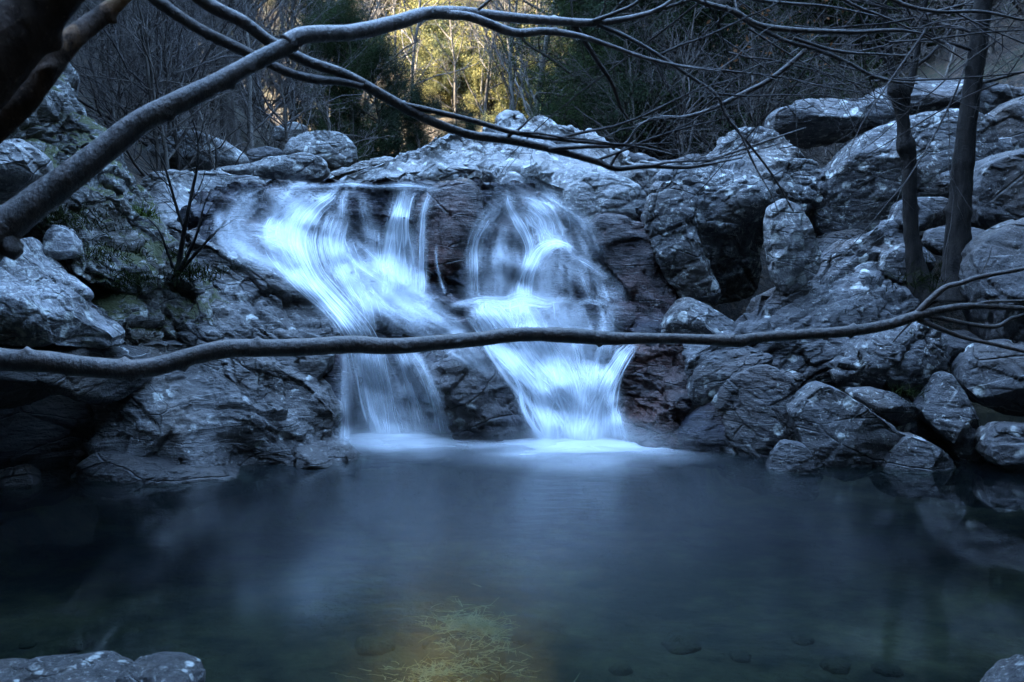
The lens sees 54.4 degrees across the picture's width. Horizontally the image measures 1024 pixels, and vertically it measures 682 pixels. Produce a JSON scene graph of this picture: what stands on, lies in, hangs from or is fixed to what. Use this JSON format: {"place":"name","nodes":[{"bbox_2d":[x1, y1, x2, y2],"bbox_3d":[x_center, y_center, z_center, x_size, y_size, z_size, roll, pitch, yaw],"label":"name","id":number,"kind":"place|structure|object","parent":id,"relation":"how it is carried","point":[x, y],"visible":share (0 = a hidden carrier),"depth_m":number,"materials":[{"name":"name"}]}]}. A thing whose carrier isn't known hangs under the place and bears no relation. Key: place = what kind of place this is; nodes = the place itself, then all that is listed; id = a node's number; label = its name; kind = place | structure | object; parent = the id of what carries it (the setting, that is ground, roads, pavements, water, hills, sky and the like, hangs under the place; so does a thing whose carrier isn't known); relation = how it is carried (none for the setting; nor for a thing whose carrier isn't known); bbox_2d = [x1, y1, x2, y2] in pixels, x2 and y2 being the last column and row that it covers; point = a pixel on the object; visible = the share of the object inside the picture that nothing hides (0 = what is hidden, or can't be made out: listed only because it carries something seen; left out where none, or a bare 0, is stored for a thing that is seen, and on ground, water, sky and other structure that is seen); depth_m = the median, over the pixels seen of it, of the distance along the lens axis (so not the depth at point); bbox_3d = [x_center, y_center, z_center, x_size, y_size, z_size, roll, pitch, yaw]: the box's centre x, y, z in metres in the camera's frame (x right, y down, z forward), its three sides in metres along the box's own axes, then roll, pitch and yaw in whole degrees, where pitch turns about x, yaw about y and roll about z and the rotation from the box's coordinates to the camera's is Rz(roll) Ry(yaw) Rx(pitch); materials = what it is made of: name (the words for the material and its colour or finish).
{"place":"outdoors","nodes":[
{"label":"outdoors","id":0,"kind":"place"},
{"bbox_2d":[0,412,1023,681],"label":"water","id":1,"kind":"structure","parent":0,"point":[384,558],"depth_m":5.34,"materials":[{"name":"liquid"}]},
{"bbox_2d":[0,464,41,487],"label":"boulder","id":2,"kind":"object","parent":1,"relation":"in","point":[25,475],"visible":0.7,"depth_m":7.00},
{"bbox_2d":[0,395,95,462],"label":"boulder","id":3,"kind":"object","parent":1,"relation":"in","point":[55,426],"visible":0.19,"depth_m":7.89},
{"bbox_2d":[0,651,133,681],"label":"boulder","id":4,"kind":"object","parent":1,"relation":"on","point":[104,666],"visible":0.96,"depth_m":3.69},
{"bbox_2d":[75,450,239,484],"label":"boulder","id":5,"kind":"object","parent":1,"relation":"in","point":[115,466],"visible":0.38,"depth_m":7.18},
{"bbox_2d":[114,651,205,681],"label":"boulder","id":6,"kind":"object","parent":1,"relation":"in","point":[167,666],"visible":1,"depth_m":3.59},
{"bbox_2d":[71,340,360,476],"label":"slab","id":7,"kind":"structure","parent":1,"relation":"in","point":[236,411],"depth_m":7.66,"materials":[{"name":"stone"}]},
{"bbox_2d":[0,343,153,408],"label":"boulder","id":8,"kind":"object","parent":7,"relation":"on","point":[19,389],"visible":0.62,"depth_m":7.00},
{"bbox_2d":[0,237,124,348],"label":"slab","id":9,"kind":"structure","parent":8,"relation":"on","point":[45,300],"depth_m":6.80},
{"bbox_2d":[42,225,83,260],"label":"boulder","id":10,"kind":"object","parent":9,"relation":"on","point":[60,243],"visible":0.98,"depth_m":7.19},
{"bbox_2d":[64,191,229,346],"bbox_3d":[-3.035,-0.553,8.204,1.165,1.401,1.397,2,7,18],"label":"outcrop","id":11,"kind":"object","parent":7,"relation":"on","point":[158,314],"visible":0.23,"depth_m":8.11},
{"bbox_2d":[0,63,176,265],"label":"outcrop","id":12,"kind":"object","parent":11,"relation":"on","point":[54,123],"visible":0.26,"depth_m":8.65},
{"bbox_2d":[0,139,53,200],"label":"boulder","id":13,"kind":"object","parent":12,"relation":"on","point":[24,164],"visible":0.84,"depth_m":6.89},
{"bbox_2d":[53,141,149,252],"bbox_3d":[-3.401,-1.159,8.226,0.764,1.065,1.375,-3,7,-21],"label":"outcrop","id":14,"kind":"object","parent":11,"relation":"on","point":[116,177],"visible":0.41,"depth_m":8.22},
{"bbox_2d":[52,185,175,295],"bbox_3d":[-3.086,-0.801,7.913,0.725,0.868,1.212,5,8,35],"label":"outcrop","id":15,"kind":"object","parent":11,"relation":"on","point":[111,202],"visible":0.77,"depth_m":7.75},
{"bbox_2d":[133,107,238,277],"bbox_3d":[-2.588,-1.155,7.787,0.862,1.332,0.492,1,7,12],"label":"bare bush","id":16,"kind":"object","parent":15,"relation":"on","point":[184,223],"visible":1,"depth_m":7.85,"materials":[{"name":"brown plant"}]},
{"bbox_2d":[273,354,334,380],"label":"boulder","id":17,"kind":"object","parent":7,"relation":"on","point":[318,367],"visible":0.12,"depth_m":8.27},
{"bbox_2d":[322,354,355,439],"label":"boulder","id":18,"kind":"object","parent":1,"relation":"in","point":[338,377],"visible":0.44,"depth_m":8.49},
{"bbox_2d":[409,350,451,436],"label":"waterfall","id":19,"kind":"structure","parent":1,"relation":"in","point":[418,364],"depth_m":8.62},
{"bbox_2d":[423,346,537,445],"bbox_3d":[-0.239,0.503,8.512,1.020,0.982,0.630,0,7,0],"label":"boulder","id":20,"kind":"object","parent":1,"relation":"in","point":[473,394],"visible":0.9,"depth_m":8.30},
{"bbox_2d":[509,437,650,451],"bbox_3d":[0.636,0.869,8.031,3.575,0.050,1.904,0,7,0],"label":"foam patch","id":21,"kind":"object","parent":1,"relation":"on","point":[590,445],"visible":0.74,"depth_m":8.16,"materials":[{"name":"liquid"}]},
{"bbox_2d":[608,344,692,451],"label":"boulder","id":22,"kind":"object","parent":1,"relation":"in","point":[651,408],"visible":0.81,"depth_m":8.41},
{"bbox_2d":[675,402,724,453],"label":"boulder","id":23,"kind":"object","parent":1,"relation":"in","point":[701,430],"visible":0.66,"depth_m":8.03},
{"bbox_2d":[710,364,796,457],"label":"boulder","id":24,"kind":"object","parent":1,"relation":"in","point":[749,404],"visible":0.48,"depth_m":7.92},
{"bbox_2d":[686,346,773,405],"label":"boulder","id":25,"kind":"object","parent":24,"relation":"on","point":[713,371],"visible":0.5,"depth_m":8.18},
{"bbox_2d":[765,439,817,473],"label":"boulder","id":26,"kind":"object","parent":1,"relation":"in","point":[786,455],"visible":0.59,"depth_m":7.42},
{"bbox_2d":[785,381,904,467],"bbox_3d":[2.578,0.689,7.802,0.870,0.734,0.595,0,7,0],"label":"boulder","id":27,"kind":"object","parent":1,"relation":"in","point":[831,426],"visible":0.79,"depth_m":7.57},
{"bbox_2d":[845,386,918,426],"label":"boulder","id":28,"kind":"object","parent":27,"relation":"on","point":[894,409],"visible":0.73,"depth_m":7.81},
{"bbox_2d":[880,431,955,471],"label":"boulder","id":29,"kind":"object","parent":1,"relation":"in","point":[910,452],"visible":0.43,"depth_m":7.48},
{"bbox_2d":[950,339,1023,416],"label":"boulder","id":30,"kind":"object","parent":1,"relation":"on","point":[989,376],"visible":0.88,"depth_m":7.78,"materials":[{"name":"stone"}]},
{"bbox_2d":[974,421,1023,472],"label":"boulder","id":31,"kind":"object","parent":1,"relation":"in","point":[999,444],"visible":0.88,"depth_m":7.43,"materials":[{"name":"stone"}]},
{"bbox_2d":[980,654,1023,681],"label":"boulder","id":32,"kind":"object","parent":1,"relation":"in","point":[1010,669],"visible":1,"depth_m":3.54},
{"bbox_2d":[66,0,1023,414],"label":"ground","id":33,"kind":"structure","parent":0,"point":[734,310],"depth_m":13.78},
{"bbox_2d":[0,0,85,111],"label":"leaning tree","id":34,"kind":"object","parent":33,"relation":"on","point":[31,34],"visible":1,"depth_m":2.38,"materials":[{"name":"brown plant"}]},
{"bbox_2d":[0,0,130,143],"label":"leaning tree","id":35,"kind":"object","parent":33,"relation":"on","point":[20,108],"visible":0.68,"depth_m":2.63,"materials":[{"name":"brown plant"}]},
{"bbox_2d":[72,0,181,127],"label":"bare tree","id":36,"kind":"object","parent":33,"relation":"on","point":[111,76],"visible":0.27,"depth_m":11.24,"materials":[{"name":"brown plant"}]},
{"bbox_2d":[70,0,198,136],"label":"bare tree","id":37,"kind":"object","parent":33,"relation":"on","point":[120,48],"visible":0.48,"depth_m":10.67,"materials":[{"name":"brown plant"}]},
{"bbox_2d":[71,0,219,146],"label":"bare tree","id":38,"kind":"object","parent":33,"relation":"on","point":[107,108],"visible":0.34,"depth_m":11.54,"materials":[{"name":"brown plant"}]},
{"bbox_2d":[68,0,246,136],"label":"bare tree","id":39,"kind":"object","parent":33,"relation":"on","point":[123,84],"visible":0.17,"depth_m":12.02,"materials":[{"name":"brown plant"}]},
{"bbox_2d":[78,0,270,176],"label":"bare tree","id":40,"kind":"object","parent":33,"relation":"on","point":[140,169],"visible":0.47,"depth_m":10.50,"materials":[{"name":"brown plant"}]},
{"bbox_2d":[70,0,282,170],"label":"bare tree","id":41,"kind":"object","parent":33,"relation":"on","point":[155,141],"visible":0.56,"depth_m":10.68,"materials":[{"name":"brown plant"}]},
{"bbox_2d":[83,0,294,170],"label":"bare tree","id":42,"kind":"object","parent":33,"relation":"on","point":[177,140],"visible":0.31,"depth_m":11.31,"materials":[{"name":"brown plant"}]},
{"bbox_2d":[128,23,264,172],"bbox_3d":[-3.412,-2.481,11.330,1.926,2.513,1.789,6,9,44],"label":"bare tree","id":43,"kind":"object","parent":33,"relation":"on","point":[212,158],"visible":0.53,"depth_m":11.19,"materials":[{"name":"brown plant"}]},
{"bbox_2d":[146,130,249,171],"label":"boulder","id":44,"kind":"object","parent":33,"relation":"on","point":[229,157],"visible":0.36,"depth_m":11.55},
{"bbox_2d":[210,0,239,147],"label":"bare tree","id":45,"kind":"object","parent":33,"relation":"on","point":[233,139],"visible":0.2,"depth_m":15.53,"materials":[{"name":"brown plant"}]},
{"bbox_2d":[163,219,339,345],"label":"bedrock","id":46,"kind":"structure","parent":33,"relation":"on","point":[268,303],"depth_m":8.67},
{"bbox_2d":[213,0,330,148],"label":"bare tree","id":47,"kind":"object","parent":33,"relation":"on","point":[249,93],"visible":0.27,"depth_m":15.31,"materials":[{"name":"brown plant"}]},
{"bbox_2d":[199,0,383,151],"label":"bare tree","id":48,"kind":"object","parent":33,"relation":"on","point":[285,125],"visible":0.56,"depth_m":13.80,"materials":[{"name":"brown plant"}]},
{"bbox_2d":[283,130,357,169],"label":"boulder","id":49,"kind":"object","parent":33,"relation":"on","point":[335,150],"visible":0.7,"depth_m":12.62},
{"bbox_2d":[256,47,403,182],"bbox_3d":[-2.509,-2.844,13.404,1.859,2.424,1.726,-5,9,-39],"label":"bare tree","id":50,"kind":"object","parent":33,"relation":"on","point":[328,122],"visible":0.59,"depth_m":13.22,"materials":[{"name":"brown plant"}]},
{"bbox_2d":[195,190,485,433],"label":"waterfall","id":51,"kind":"object","parent":33,"relation":"on","point":[403,308],"visible":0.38,"depth_m":9.01,"materials":[{"name":"liquid"}]},
{"bbox_2d":[139,169,269,221],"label":"slab","id":52,"kind":"structure","parent":51,"relation":"on","point":[181,182],"depth_m":10.26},
{"bbox_2d":[382,196,424,290],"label":"waterfall","id":53,"kind":"structure","parent":51,"relation":"on","point":[394,265],"depth_m":9.61,"materials":[{"name":"white liquid"}]},
{"bbox_2d":[289,0,416,171],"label":"evergreen tree","id":54,"kind":"object","parent":33,"relation":"on","point":[355,67],"visible":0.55,"depth_m":16.27,"materials":[{"name":"green plant"}]},
{"bbox_2d":[275,0,443,171],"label":"evergreen tree","id":55,"kind":"object","parent":33,"relation":"on","point":[311,47],"visible":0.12,"depth_m":19.21,"materials":[{"name":"green plant"}]},
{"bbox_2d":[323,9,447,158],"bbox_3d":[-2.144,-4.004,16.980,2.373,3.143,2.332,3,7,23],"label":"evergreen tree","id":56,"kind":"object","parent":33,"relation":"on","point":[390,70],"visible":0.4,"depth_m":16.66,"materials":[{"name":"green plant"}]},
{"bbox_2d":[370,66,446,157],"bbox_3d":[-1.575,-3.498,16.731,1.679,2.263,1.709,4,8,31],"label":"evergreen tree","id":57,"kind":"object","parent":33,"relation":"on","point":[412,128],"visible":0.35,"depth_m":16.71,"materials":[{"name":"green plant"}]},
{"bbox_2d":[392,25,462,106],"bbox_3d":[-2.882,-9.680,35.670,2.664,3.142,3.022,1,7,11],"label":"yellowing bush","id":58,"kind":"object","parent":33,"relation":"on","point":[426,54],"visible":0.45,"depth_m":35.26,"materials":[{"name":"yellow plant"}]},
{"bbox_2d":[187,177,675,440],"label":"waterfall","id":59,"kind":"object","parent":33,"relation":"on","point":[365,209],"visible":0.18,"depth_m":9.62,"materials":[{"name":"liquid"}]},
{"bbox_2d":[209,152,329,182],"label":"boulder","id":60,"kind":"object","parent":59,"relation":"on","point":[304,167],"visible":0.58,"depth_m":10.98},
{"bbox_2d":[276,197,398,431],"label":"waterfall","id":61,"kind":"structure","parent":59,"relation":"on","point":[338,310],"depth_m":8.92,"materials":[{"name":"white liquid"}]},
{"bbox_2d":[339,110,660,204],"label":"bedrock","id":62,"kind":"structure","parent":59,"relation":"on","point":[450,157],"depth_m":11.39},
{"bbox_2d":[482,305,604,349],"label":"waterfall","id":63,"kind":"object","parent":59,"relation":"on","point":[575,317],"visible":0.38,"depth_m":9.02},
{"bbox_2d":[476,202,630,440],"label":"waterfall","id":64,"kind":"structure","parent":59,"relation":"on","point":[593,419],"depth_m":8.55,"materials":[{"name":"white liquid"}]},
{"bbox_2d":[588,212,678,299],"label":"boulder","id":65,"kind":"object","parent":59,"relation":"on","point":[623,248],"visible":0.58,"depth_m":9.12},
{"bbox_2d":[641,181,721,302],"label":"boulder","id":66,"kind":"object","parent":59,"relation":"on","point":[668,219],"visible":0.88,"depth_m":9.10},
{"bbox_2d":[642,126,829,305],"bbox_3d":[2.308,-1.295,10.070,1.225,1.869,2.713,5,8,36],"label":"boulder","id":67,"kind":"object","parent":59,"relation":"on","point":[730,234],"visible":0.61,"depth_m":9.90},
{"bbox_2d":[403,0,472,122],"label":"bare tree","id":68,"kind":"object","parent":33,"relation":"on","point":[456,100],"visible":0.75,"depth_m":33.79,"materials":[{"name":"plant"}]},
{"bbox_2d":[420,57,461,116],"bbox_3d":[-2.575,-8.870,35.175,1.886,2.224,2.140,-1,7,-7],"label":"yellowing bush","id":69,"kind":"object","parent":33,"relation":"on","point":[435,85],"visible":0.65,"depth_m":34.97,"materials":[{"name":"yellow plant"}]},
{"bbox_2d":[414,178,486,287],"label":"boulder","id":70,"kind":"object","parent":33,"relation":"on","point":[450,238],"visible":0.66,"depth_m":9.51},
{"bbox_2d":[0,0,903,260],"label":"tree branch","id":71,"kind":"object","parent":33,"relation":"on","point":[23,212],"visible":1,"depth_m":3.19,"materials":[{"name":"brown plant"}]},
{"bbox_2d":[148,0,797,174],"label":"tree branch","id":72,"kind":"object","parent":33,"relation":"on","point":[345,77],"visible":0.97,"depth_m":3.73,"materials":[{"name":"brown plant"}]},
{"bbox_2d":[458,43,503,116],"bbox_3d":[-0.838,-9.143,35.104,2.348,2.769,2.663,-1,7,-6],"label":"yellowing bush","id":73,"kind":"object","parent":33,"relation":"on","point":[473,80],"visible":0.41,"depth_m":34.73,"materials":[{"name":"yellow plant"}]},
{"bbox_2d":[0,245,1023,382],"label":"fallen branch","id":74,"kind":"object","parent":33,"relation":"on","point":[27,359],"visible":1,"depth_m":4.24,"materials":[{"name":"brown wood"}]},
{"bbox_2d":[453,0,578,118],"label":"bare tree","id":75,"kind":"object","parent":33,"relation":"on","point":[521,95],"visible":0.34,"depth_m":27.44,"materials":[{"name":"brown plant"}]},
{"bbox_2d":[473,0,575,110],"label":"bare tree","id":76,"kind":"object","parent":33,"relation":"on","point":[510,83],"visible":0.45,"depth_m":22.23,"materials":[{"name":"brown plant"}]},
{"bbox_2d":[462,0,668,131],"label":"evergreen tree","id":77,"kind":"object","parent":33,"relation":"on","point":[552,48],"visible":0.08,"depth_m":32.93,"materials":[{"name":"green plant"}]},
{"bbox_2d":[540,249,594,301],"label":"boulder","id":78,"kind":"object","parent":33,"relation":"on","point":[567,271],"visible":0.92,"depth_m":9.18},
{"bbox_2d":[507,0,661,141],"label":"evergreen tree","id":79,"kind":"object","parent":33,"relation":"on","point":[558,68],"visible":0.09,"depth_m":19.69,"materials":[{"name":"green plant"}]},
{"bbox_2d":[560,172,646,222],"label":"boulder","id":80,"kind":"object","parent":33,"relation":"on","point":[588,197],"visible":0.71,"depth_m":9.53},
{"bbox_2d":[494,0,736,152],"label":"evergreen tree","id":81,"kind":"object","parent":33,"relation":"on","point":[563,110],"visible":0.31,"depth_m":17.34,"materials":[{"name":"green plant"}]},
{"bbox_2d":[553,0,750,152],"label":"bare tree","id":82,"kind":"object","parent":33,"relation":"on","point":[630,80],"visible":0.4,"depth_m":15.78,"materials":[{"name":"brown plant"}]},
{"bbox_2d":[554,0,786,157],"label":"evergreen tree","id":83,"kind":"object","parent":33,"relation":"on","point":[592,94],"visible":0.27,"depth_m":16.13,"materials":[{"name":"green plant"}]},
{"bbox_2d":[625,0,783,159],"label":"bare tree","id":84,"kind":"object","parent":33,"relation":"on","point":[682,92],"visible":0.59,"depth_m":13.83,"materials":[{"name":"brown plant"}]},
{"bbox_2d":[563,0,851,159],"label":"evergreen tree","id":85,"kind":"object","parent":33,"relation":"on","point":[690,18],"visible":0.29,"depth_m":15.99,"materials":[{"name":"green plant"}]},
{"bbox_2d":[649,0,841,162],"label":"bare tree","id":86,"kind":"object","parent":33,"relation":"on","point":[751,115],"visible":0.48,"depth_m":13.30,"materials":[{"name":"brown plant"}]},
{"bbox_2d":[658,0,894,140],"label":"evergreen tree","id":87,"kind":"object","parent":33,"relation":"on","point":[818,82],"visible":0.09,"depth_m":16.73,"materials":[{"name":"green plant"}]},
{"bbox_2d":[682,219,933,390],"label":"bedrock","id":88,"kind":"structure","parent":33,"relation":"on","point":[849,287],"depth_m":8.74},
{"bbox_2d":[660,297,736,344],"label":"boulder","id":89,"kind":"object","parent":88,"relation":"on","point":[686,315],"visible":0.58,"depth_m":8.64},
{"bbox_2d":[763,199,821,293],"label":"boulder","id":90,"kind":"object","parent":88,"relation":"on","point":[792,250],"visible":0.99,"depth_m":8.72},
{"bbox_2d":[827,321,950,401],"bbox_3d":[3.121,0.172,8.272,1.018,0.709,0.730,0,7,0],"label":"boulder","id":91,"kind":"object","parent":88,"relation":"on","point":[914,354],"visible":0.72,"depth_m":8.05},
{"bbox_2d":[877,243,935,284],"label":"boulder","id":92,"kind":"object","parent":88,"relation":"on","point":[891,260],"visible":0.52,"depth_m":8.97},
{"bbox_2d":[810,0,1015,306],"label":"tree","id":93,"kind":"object","parent":88,"relation":"on","point":[906,150],"visible":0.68,"depth_m":8.73,"materials":[{"name":"brown plant"}]},
{"bbox_2d":[887,197,947,231],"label":"boulder","id":94,"kind":"object","parent":88,"relation":"on","point":[931,214],"visible":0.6,"depth_m":9.69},
{"bbox_2d":[941,329,981,366],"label":"boulder","id":95,"kind":"object","parent":88,"relation":"on","point":[956,347],"visible":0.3,"depth_m":8.33,"materials":[{"name":"stone"}]},
{"bbox_2d":[958,217,1023,343],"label":"boulder","id":96,"kind":"object","parent":95,"relation":"on","point":[1005,239],"visible":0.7,"depth_m":8.11,"materials":[{"name":"stone"}]},
{"bbox_2d":[836,0,1023,301],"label":"tree","id":97,"kind":"object","parent":96,"relation":"on","point":[962,173],"visible":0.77,"depth_m":8.41,"materials":[{"name":"brown plant"}]},
{"bbox_2d":[774,2,886,165],"bbox_3d":[4.495,-3.047,13.068,2.256,2.943,2.096,-4,8,-31],"label":"bare tree","id":98,"kind":"object","parent":33,"relation":"on","point":[856,89],"visible":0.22,"depth_m":12.80,"materials":[{"name":"brown plant"}]},
{"bbox_2d":[744,0,954,97],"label":"evergreen tree","id":99,"kind":"object","parent":33,"relation":"on","point":[857,20],"visible":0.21,"depth_m":18.16,"materials":[{"name":"green plant"}]},
{"bbox_2d":[789,0,993,77],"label":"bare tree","id":100,"kind":"object","parent":33,"relation":"on","point":[895,50],"visible":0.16,"depth_m":17.22,"materials":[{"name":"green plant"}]},
{"bbox_2d":[805,108,998,245],"bbox_3d":[4.140,-1.689,10.752,1.999,1.615,1.305,0,7,0],"label":"boulder","id":101,"kind":"object","parent":33,"relation":"on","point":[885,170],"visible":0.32,"depth_m":10.30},
{"bbox_2d":[764,98,895,148],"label":"slab","id":102,"kind":"structure","parent":101,"relation":"on","point":[811,135],"depth_m":10.92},
{"bbox_2d":[863,77,1020,115],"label":"boulder","id":103,"kind":"object","parent":33,"relation":"on","point":[997,95],"visible":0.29,"depth_m":12.03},
{"bbox_2d":[875,0,1023,79],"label":"bare tree","id":104,"kind":"object","parent":33,"relation":"on","point":[950,61],"visible":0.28,"depth_m":13.54,"materials":[{"name":"brown plant"}]},
{"bbox_2d":[971,148,1023,229],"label":"boulder","id":105,"kind":"object","parent":33,"relation":"on","point":[998,191],"visible":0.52,"depth_m":9.53,"materials":[{"name":"stone"}]},
{"bbox_2d":[986,96,1023,147],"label":"boulder","id":106,"kind":"object","parent":33,"relation":"on","point":[1013,114],"visible":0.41,"depth_m":10.99,"materials":[{"name":"stone"}]},
{"bbox_2d":[465,0,1023,283],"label":"overhanging tree","id":107,"kind":"object","parent":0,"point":[807,45],"visible":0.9,"depth_m":4.91,"materials":[{"name":"brown plant"}]},
{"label":"boulder","id":108,"kind":"object","parent":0,"visible":0},
{"bbox_2d":[912,371,984,459],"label":"rock","id":109,"kind":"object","parent":108,"relation":"on","point":[947,415],"depth_m":7.75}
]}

